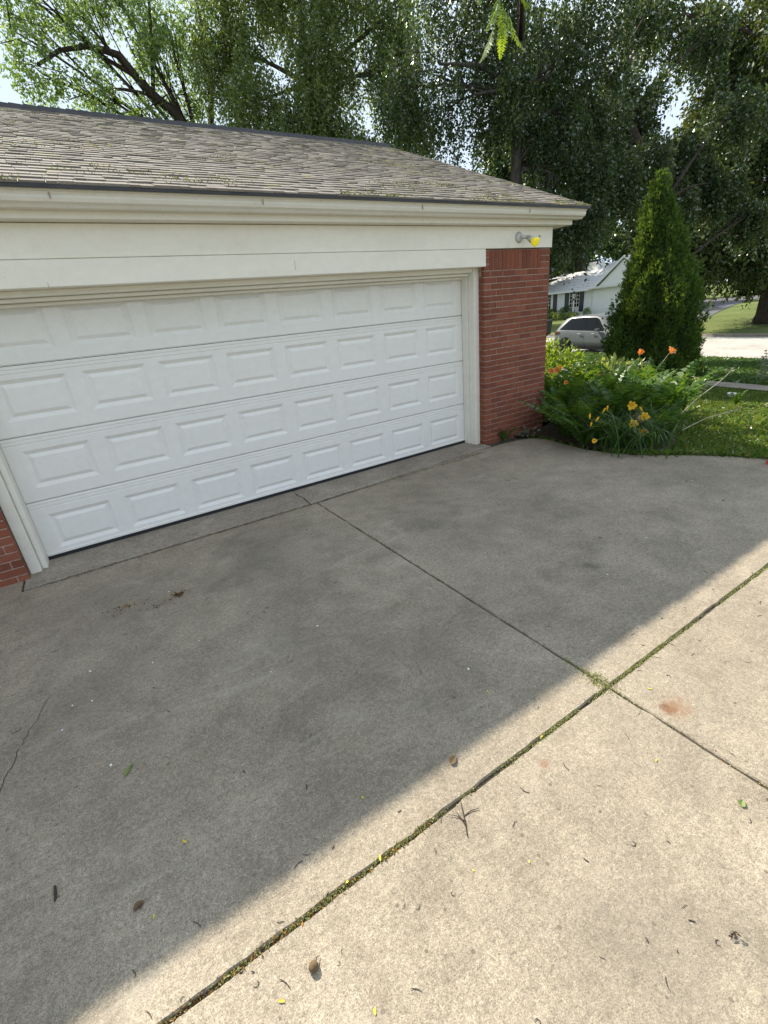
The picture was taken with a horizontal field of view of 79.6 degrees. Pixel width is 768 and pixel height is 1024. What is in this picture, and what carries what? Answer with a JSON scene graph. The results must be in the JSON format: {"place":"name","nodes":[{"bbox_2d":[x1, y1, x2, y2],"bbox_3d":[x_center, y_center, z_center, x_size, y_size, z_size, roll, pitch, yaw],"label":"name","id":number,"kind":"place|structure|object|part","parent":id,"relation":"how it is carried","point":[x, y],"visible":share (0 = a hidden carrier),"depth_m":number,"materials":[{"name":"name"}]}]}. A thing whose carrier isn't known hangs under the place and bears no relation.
{"place":"outdoors","nodes":[
{"label":"outdoors","id":0,"kind":"place"},
{"bbox_2d":[24,443,490,590],"bbox_3d":[-0.846,-0.158,5.068,5.130,0.100,0.630,-19,26,-28],"label":"garage apron","id":1,"kind":"object","parent":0,"point":[83,561],"visible":0.63,"depth_m":4.56,"materials":[{"name":"concrete"}]},
{"bbox_2d":[0,102,590,587],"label":"garage","id":2,"kind":"structure","parent":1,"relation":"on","point":[198,320],"depth_m":4.39,"materials":[{"name":"red brick"}]},
{"bbox_2d":[0,280,464,559],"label":"garage door","id":3,"kind":"structure","parent":2,"relation":"in","point":[100,450],"depth_m":4.45,"materials":[{"name":"white paint"}]},
{"bbox_2d":[515,232,539,246],"bbox_3d":[1.691,-3.205,5.416,0.263,0.184,0.120,10,28,33],"label":"flood light","id":4,"kind":"object","parent":2,"relation":"attached to","point":[532,240],"visible":1,"depth_m":5.41,"materials":[{"name":"metal"}]},
{"bbox_2d":[0,438,767,1023],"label":"driveway","id":5,"kind":"structure","parent":0,"point":[290,654],"depth_m":1.95,"materials":[{"name":"concrete"}]},
{"bbox_2d":[0,700,46,789],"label":"driveway crack","id":6,"kind":"object","parent":5,"relation":"on","point":[17,750],"visible":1,"depth_m":2.14,"materials":[{"name":"black concrete"}]},
{"bbox_2d":[53,885,56,901],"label":"fallen twig","id":7,"kind":"object","parent":5,"relation":"on","point":[55,892],"visible":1,"depth_m":1.58,"materials":[{"name":"wood"}]},
{"bbox_2d":[102,599,147,616],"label":"leaf clump","id":8,"kind":"object","parent":5,"relation":"on","point":[124,606],"visible":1,"depth_m":3.24,"materials":[{"name":"grey plant"}]},
{"bbox_2d":[124,763,132,776],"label":"fallen leaf","id":9,"kind":"object","parent":5,"relation":"on","point":[127,769],"visible":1,"depth_m":2.01,"materials":[{"name":"green plant"}]},
{"bbox_2d":[133,900,142,909],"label":"fallen leaf","id":10,"kind":"object","parent":5,"relation":"on","point":[138,904],"visible":1,"depth_m":1.53,"materials":[{"name":"brown plant"}]},
{"bbox_2d":[170,590,189,599],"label":"leaf clump","id":11,"kind":"object","parent":5,"relation":"on","point":[176,593],"visible":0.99,"depth_m":3.33,"materials":[{"name":"brown plant"}]},
{"bbox_2d":[309,955,319,973],"bbox_3d":[-0.199,1.313,1.339,0.043,0.023,0.029,-23,29,-35],"label":"nut husk","id":12,"kind":"object","parent":5,"relation":"on","point":[313,966],"visible":1,"depth_m":1.33,"materials":[{"name":"brown plant"}]},
{"bbox_2d":[449,755,455,763],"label":"fallen leaf","id":13,"kind":"object","parent":5,"relation":"on","point":[452,759],"visible":1,"depth_m":1.91,"materials":[{"name":"brown plant"}]},
{"bbox_2d":[448,801,478,836],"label":"fallen twig","id":14,"kind":"object","parent":5,"relation":"on","point":[459,816],"visible":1,"depth_m":1.70,"materials":[{"name":"brown wood"}]},
{"bbox_2d":[161,534,767,1023],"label":"joint moss","id":15,"kind":"object","parent":5,"relation":"on","point":[569,716],"visible":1,"depth_m":1.95,"materials":[{"name":"green plant"}]},
{"bbox_2d":[729,931,742,938],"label":"leaf clump","id":16,"kind":"object","parent":5,"relation":"on","point":[733,934],"visible":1,"depth_m":1.31,"materials":[{"name":"plant"}]},
{"bbox_2d":[738,799,745,806],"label":"fallen leaf","id":17,"kind":"object","parent":5,"relation":"on","point":[741,803],"visible":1,"depth_m":1.65,"materials":[{"name":"green plant"}]},
{"bbox_2d":[0,0,767,281],"label":"sky","id":18,"kind":"structure","parent":0,"point":[7,94],"materials":[{"name":"white"}]},
{"bbox_2d":[22,436,767,1023],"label":"weeds","id":19,"kind":"object","parent":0,"point":[482,784],"visible":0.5,"depth_m":1.85,"materials":[{"name":"green plant"}]},
{"bbox_2d":[50,452,767,1023],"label":"joint litter","id":20,"kind":"object","parent":19,"relation":"on","point":[396,848],"visible":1,"depth_m":1.53,"materials":[{"name":"brown plant"}]},
{"bbox_2d":[500,426,517,440],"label":"fern","id":21,"kind":"object","parent":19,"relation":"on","point":[503,435],"visible":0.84,"depth_m":6.23,"materials":[{"name":"green plant"}]},
{"bbox_2d":[523,283,767,452],"bbox_3d":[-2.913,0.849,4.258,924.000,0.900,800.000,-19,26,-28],"label":"ground","id":22,"kind":"structure","parent":0,"point":[736,318],"depth_m":26.52,"materials":[{"name":"green plant"}]},
{"bbox_2d":[0,0,253,125],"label":"shade tree","id":23,"kind":"object","parent":22,"relation":"on","point":[151,41],"visible":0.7,"depth_m":14.79,"materials":[{"name":"green plant"}]},
{"bbox_2d":[180,0,438,158],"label":"birch tree","id":24,"kind":"object","parent":22,"relation":"on","point":[319,87],"visible":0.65,"depth_m":14.58,"materials":[{"name":"green plant"}]},
{"bbox_2d":[470,134,570,279],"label":"background tree","id":25,"kind":"object","parent":22,"relation":"on","point":[503,175],"visible":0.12,"depth_m":43.06,"materials":[{"name":"green plant"}]},
{"bbox_2d":[369,0,681,289],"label":"birch tree","id":26,"kind":"object","parent":22,"relation":"on","point":[616,181],"visible":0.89,"depth_m":11.18,"materials":[{"name":"green plant"}]},
{"bbox_2d":[547,308,556,319],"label":"round bush","id":27,"kind":"object","parent":22,"relation":"on","point":[548,311],"visible":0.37,"depth_m":45.47,"materials":[{"name":"green plant"}]},
{"bbox_2d":[547,311,556,319],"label":"round bush","id":28,"kind":"object","parent":22,"relation":"on","point":[550,315],"visible":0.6,"depth_m":44.73,"materials":[{"name":"green plant"}]},
{"bbox_2d":[552,313,560,319],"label":"flower bush","id":29,"kind":"object","parent":22,"relation":"on","point":[554,317],"visible":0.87,"depth_m":44.01,"materials":[{"name":"green plant"}]},
{"bbox_2d":[557,305,574,314],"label":"round bush","id":30,"kind":"object","parent":22,"relation":"on","point":[565,308],"visible":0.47,"depth_m":43.93,"materials":[{"name":"green plant"}]},
{"bbox_2d":[549,256,593,282],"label":"background tree","id":31,"kind":"object","parent":22,"relation":"on","point":[569,271],"visible":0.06,"depth_m":58.48,"materials":[{"name":"green plant"}]},
{"bbox_2d":[571,291,576,311],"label":"lamp post","id":32,"kind":"object","parent":22,"relation":"on","point":[574,293],"visible":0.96,"depth_m":42.35,"materials":[{"name":"white metal"}]},
{"bbox_2d":[569,312,579,317],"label":"flower bush","id":33,"kind":"object","parent":22,"relation":"on","point":[573,314],"visible":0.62,"depth_m":42.06,"materials":[{"name":"green plant"}]},
{"bbox_2d":[552,213,618,273],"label":"background tree","id":34,"kind":"object","parent":22,"relation":"on","point":[575,265],"visible":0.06,"depth_m":48.41,"materials":[{"name":"green plant"}]},
{"bbox_2d":[582,307,590,314],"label":"round bush","id":35,"kind":"object","parent":22,"relation":"on","point":[586,309],"visible":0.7,"depth_m":42.02,"materials":[{"name":"green plant"}]},
{"bbox_2d":[515,379,708,450],"bbox_3d":[3.620,-2.092,8.775,4.000,0.293,6.884,12,29,36],"label":"planting bed","id":36,"kind":"object","parent":22,"relation":"on","point":[550,429],"visible":0.12,"depth_m":6.24,"materials":[{"name":"soil"}]},
{"bbox_2d":[515,426,541,436],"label":"weed","id":37,"kind":"object","parent":36,"relation":"on","point":[525,431],"visible":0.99,"depth_m":6.31,"materials":[{"name":"green plant"}]},
{"bbox_2d":[543,365,562,416],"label":"daylily","id":38,"kind":"object","parent":36,"relation":"on","point":[554,370],"visible":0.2,"depth_m":6.99,"materials":[{"name":"orange plant"}]},
{"bbox_2d":[520,395,611,437],"bbox_3d":[2.298,-1.232,5.971,1.131,0.576,0.889,6,26,26],"label":"fern","id":39,"kind":"object","parent":36,"relation":"on","point":[559,427],"visible":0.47,"depth_m":5.96,"materials":[{"name":"green plant"}]},
{"bbox_2d":[543,337,588,405],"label":"leafy shrub","id":40,"kind":"object","parent":36,"relation":"on","point":[552,348],"visible":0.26,"depth_m":7.46,"materials":[{"name":"green plant"}]},
{"bbox_2d":[539,374,604,405],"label":"fern","id":41,"kind":"object","parent":36,"relation":"on","point":[570,390],"visible":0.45,"depth_m":6.33,"materials":[{"name":"green plant"}]},
{"bbox_2d":[537,385,606,424],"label":"fern","id":42,"kind":"object","parent":36,"relation":"on","point":[550,400],"visible":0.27,"depth_m":6.25,"materials":[{"name":"green plant"}]},
{"bbox_2d":[544,365,609,398],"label":"fern","id":43,"kind":"object","parent":36,"relation":"on","point":[548,382],"visible":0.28,"depth_m":6.91,"materials":[{"name":"green plant"}]},
{"bbox_2d":[539,402,619,445],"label":"fern","id":44,"kind":"object","parent":36,"relation":"on","point":[579,435],"visible":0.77,"depth_m":5.63,"materials":[{"name":"green plant"}]},
{"bbox_2d":[537,385,622,431],"bbox_3d":[2.420,-1.265,5.871,1.032,0.692,1.051,-19,26,-28],"label":"fern","id":45,"kind":"object","parent":36,"relation":"on","point":[577,416],"visible":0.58,"depth_m":5.80,"materials":[{"name":"green plant"}]},
{"bbox_2d":[535,404,627,443],"bbox_3d":[2.377,-1.087,5.679,0.994,0.525,1.072,1,24,16],"label":"fern","id":46,"kind":"object","parent":36,"relation":"on","point":[578,425],"visible":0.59,"depth_m":5.62,"materials":[{"name":"green plant"}]},
{"bbox_2d":[561,355,623,394],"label":"fern","id":47,"kind":"object","parent":36,"relation":"on","point":[591,368],"visible":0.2,"depth_m":7.89,"materials":[{"name":"green plant"}]},
{"bbox_2d":[566,392,637,425],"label":"leafy shrub","id":48,"kind":"object","parent":36,"relation":"on","point":[596,406],"visible":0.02,"depth_m":6.28,"materials":[{"name":"green plant"}]},
{"bbox_2d":[584,353,651,387],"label":"pale shrub","id":49,"kind":"object","parent":36,"relation":"on","point":[610,362],"visible":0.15,"depth_m":8.02,"materials":[{"name":"green plant"}]},
{"bbox_2d":[548,400,702,458],"bbox_3d":[2.918,-1.051,5.498,1.665,0.508,1.683,-19,26,-28],"label":"daylily","id":50,"kind":"object","parent":36,"relation":"on","point":[633,435],"visible":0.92,"depth_m":5.37,"materials":[{"name":"green plant"}]},
{"bbox_2d":[588,373,668,427],"bbox_3d":[2.983,-1.343,5.821,1.114,0.773,0.838,-14,24,-19],"label":"fern","id":51,"kind":"object","parent":36,"relation":"on","point":[627,396],"visible":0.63,"depth_m":5.70,"materials":[{"name":"green plant"}]},
{"bbox_2d":[584,363,672,404],"bbox_3d":[3.272,-1.628,6.401,0.813,0.796,0.952,-7,23,-4],"label":"fern","id":52,"kind":"object","parent":36,"relation":"on","point":[620,376],"visible":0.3,"depth_m":6.35,"materials":[{"name":"green plant"}]},
{"bbox_2d":[637,349,644,367],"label":"daylily","id":53,"kind":"object","parent":36,"relation":"on","point":[640,351],"visible":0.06,"depth_m":7.62,"materials":[{"name":"orange plant"}]},
{"bbox_2d":[612,356,684,412],"bbox_3d":[3.895,-1.901,6.964,0.922,0.814,1.230,-4,23,5],"label":"fern","id":54,"kind":"object","parent":36,"relation":"on","point":[662,379],"visible":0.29,"depth_m":6.89,"materials":[{"name":"green plant"}]},
{"bbox_2d":[634,346,676,409],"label":"daylily","id":55,"kind":"object","parent":36,"relation":"on","point":[672,349],"visible":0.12,"depth_m":7.22,"materials":[{"name":"orange plant"}]},
{"bbox_2d":[600,167,711,391],"bbox_3d":[5.343,-4.262,8.841,2.246,3.942,2.004,-19,26,-28],"label":"arborvitae","id":56,"kind":"object","parent":36,"relation":"on","point":[658,309],"visible":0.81,"depth_m":8.50,"materials":[{"name":"green plant"}]},
{"bbox_2d":[632,396,696,439],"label":"fern","id":57,"kind":"object","parent":36,"relation":"on","point":[668,414],"visible":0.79,"depth_m":5.57,"materials":[{"name":"green plant"}]},
{"bbox_2d":[619,359,728,416],"bbox_3d":[3.679,-1.495,5.995,1.162,0.807,1.188,4,25,21],"label":"fern","id":58,"kind":"object","parent":36,"relation":"on","point":[668,396],"visible":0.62,"depth_m":5.90,"materials":[{"name":"green plant"}]},
{"bbox_2d":[648,373,712,416],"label":"fern","id":59,"kind":"object","parent":36,"relation":"on","point":[691,399],"visible":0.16,"depth_m":6.42,"materials":[{"name":"green plant"}]},
{"bbox_2d":[681,367,735,413],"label":"flower stalk","id":60,"kind":"object","parent":36,"relation":"on","point":[710,388],"visible":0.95,"depth_m":7.23,"materials":[{"name":"grey plant"}]},
{"bbox_2d":[591,223,635,265],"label":"background tree","id":61,"kind":"object","parent":22,"relation":"on","point":[618,252],"visible":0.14,"depth_m":54.29,"materials":[{"name":"green plant"}]},
{"bbox_2d":[487,0,767,265],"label":"maple tree","id":62,"kind":"object","parent":22,"relation":"on","point":[700,189],"visible":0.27,"depth_m":14.60,"materials":[{"name":"green plant"}]},
{"bbox_2d":[547,254,726,315],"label":"house","id":63,"kind":"structure","parent":22,"relation":"on","point":[597,290],"depth_m":43.29,"materials":[{"name":"white"}]},
{"bbox_2d":[547,294,551,308],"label":"window","id":64,"kind":"structure","parent":63,"relation":"in","point":[549,296],"depth_m":46.92,"materials":[{"name":"white glass"}]},
{"bbox_2d":[569,291,579,307],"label":"window","id":65,"kind":"structure","parent":63,"relation":"in","point":[576,302],"depth_m":44.14,"materials":[{"name":"white glass"}]},
{"bbox_2d":[592,287,622,313],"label":"garage door","id":66,"kind":"structure","parent":63,"relation":"in","point":[601,302],"depth_m":41.30,"materials":[{"name":"white"}]},
{"bbox_2d":[545,351,767,384],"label":"verge grass","id":67,"kind":"structure","parent":22,"relation":"on","point":[746,370],"depth_m":12.55,"materials":[{"name":"green plant"}]},
{"bbox_2d":[548,333,767,335],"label":"kerb","id":68,"kind":"structure","parent":22,"relation":"on","point":[741,334],"depth_m":22.50,"materials":[{"name":"concrete"}]},
{"bbox_2d":[605,447,767,458],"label":"edge grass","id":69,"kind":"structure","parent":22,"relation":"on","point":[715,453],"depth_m":5.05,"materials":[{"name":"green plant"}]},
{"bbox_2d":[670,373,705,409],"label":"leafy shrub","id":70,"kind":"object","parent":22,"relation":"on","point":[694,381],"visible":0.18,"depth_m":6.95,"materials":[{"name":"green plant"}]},
{"bbox_2d":[612,0,767,323],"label":"tree","id":71,"kind":"object","parent":22,"relation":"on","point":[751,61],"visible":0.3,"depth_m":22.54,"materials":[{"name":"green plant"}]},
{"bbox_2d":[732,268,762,295],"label":"hedge tree","id":72,"kind":"object","parent":22,"relation":"on","point":[743,291],"visible":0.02,"depth_m":49.81,"materials":[{"name":"green plant"}]},
{"bbox_2d":[738,412,767,427],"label":"weed","id":73,"kind":"object","parent":22,"relation":"on","point":[759,419],"visible":0.95,"depth_m":5.88,"materials":[{"name":"green plant"}]},
{"bbox_2d":[757,355,765,380],"bbox_3d":[7.873,-2.947,9.593,0.190,0.588,0.172,-19,26,-28],"label":"flower spike","id":74,"kind":"object","parent":22,"relation":"on","point":[761,371],"visible":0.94,"depth_m":9.61,"materials":[{"name":"green plant"}]},
{"bbox_2d":[762,349,767,381],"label":"flower spike","id":75,"kind":"object","parent":22,"relation":"on","point":[765,369],"visible":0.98,"depth_m":9.47,"materials":[{"name":"plant"}]},
{"bbox_2d":[528,373,767,457],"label":"lawn grass","id":76,"kind":"structure","parent":0,"point":[752,403],"depth_m":6.13,"materials":[{"name":"green plant"}]},
{"bbox_2d":[682,406,741,429],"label":"flower stalk","id":77,"kind":"object","parent":76,"relation":"on","point":[727,411],"visible":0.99,"depth_m":6.02,"materials":[{"name":"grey plant"}]},
{"bbox_2d":[730,389,747,404],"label":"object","id":78,"kind":"object","parent":76,"relation":"on","point":[737,397],"visible":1,"depth_m":7.31,"materials":[{"name":"green plant"}]},
{"bbox_2d":[546,337,767,358],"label":"street","id":79,"kind":"structure","parent":0,"point":[748,347],"depth_m":19.17,"materials":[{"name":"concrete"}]},
{"bbox_2d":[546,319,552,335],"bbox_3d":[11.432,-13.015,32.619,0.818,1.050,0.640,-21,28,-32],"label":"wheeled bin","id":80,"kind":"object","parent":79,"relation":"on","point":[549,324],"visible":0.32,"depth_m":32.41,"materials":[{"name":"plastic"}]},
{"bbox_2d":[554,313,615,352],"bbox_3d":[10.046,-8.138,21.072,2.200,1.725,4.520,-15,25,-20],"label":"parked car","id":81,"kind":"object","parent":79,"relation":"on","point":[583,332],"visible":0.41,"depth_m":21.04,"materials":[{"name":"silver metal"}]},
{"bbox_3d":[8.693,-8.899,21.883,0.219,0.491,0.740,-15,25,-20],"label":"side window","id":82,"kind":"part","parent":81,"relation":"part of","materials":[{"name":"black glass"}]},
{"bbox_3d":[9.009,-8.646,21.216,0.219,0.536,0.790,-15,25,-20],"label":"side window","id":83,"kind":"part","parent":81,"relation":"part of","materials":[{"name":"black glass"}]},
{"bbox_3d":[9.391,-8.326,20.428,0.223,0.556,1.035,-15,25,-20],"label":"side window","id":84,"kind":"part","parent":81,"relation":"part of","materials":[{"name":"black glass"}]},
{"bbox_2d":[553,368,767,390],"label":"sidewalk","id":85,"kind":"structure","parent":0,"point":[744,386],"depth_m":9.47,"materials":[{"name":"concrete"}]},
{"bbox_2d":[696,296,759,317],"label":"driveway","id":86,"kind":"structure","parent":0,"point":[718,306],"depth_m":36.66,"materials":[{"name":"concrete"}]}
]}

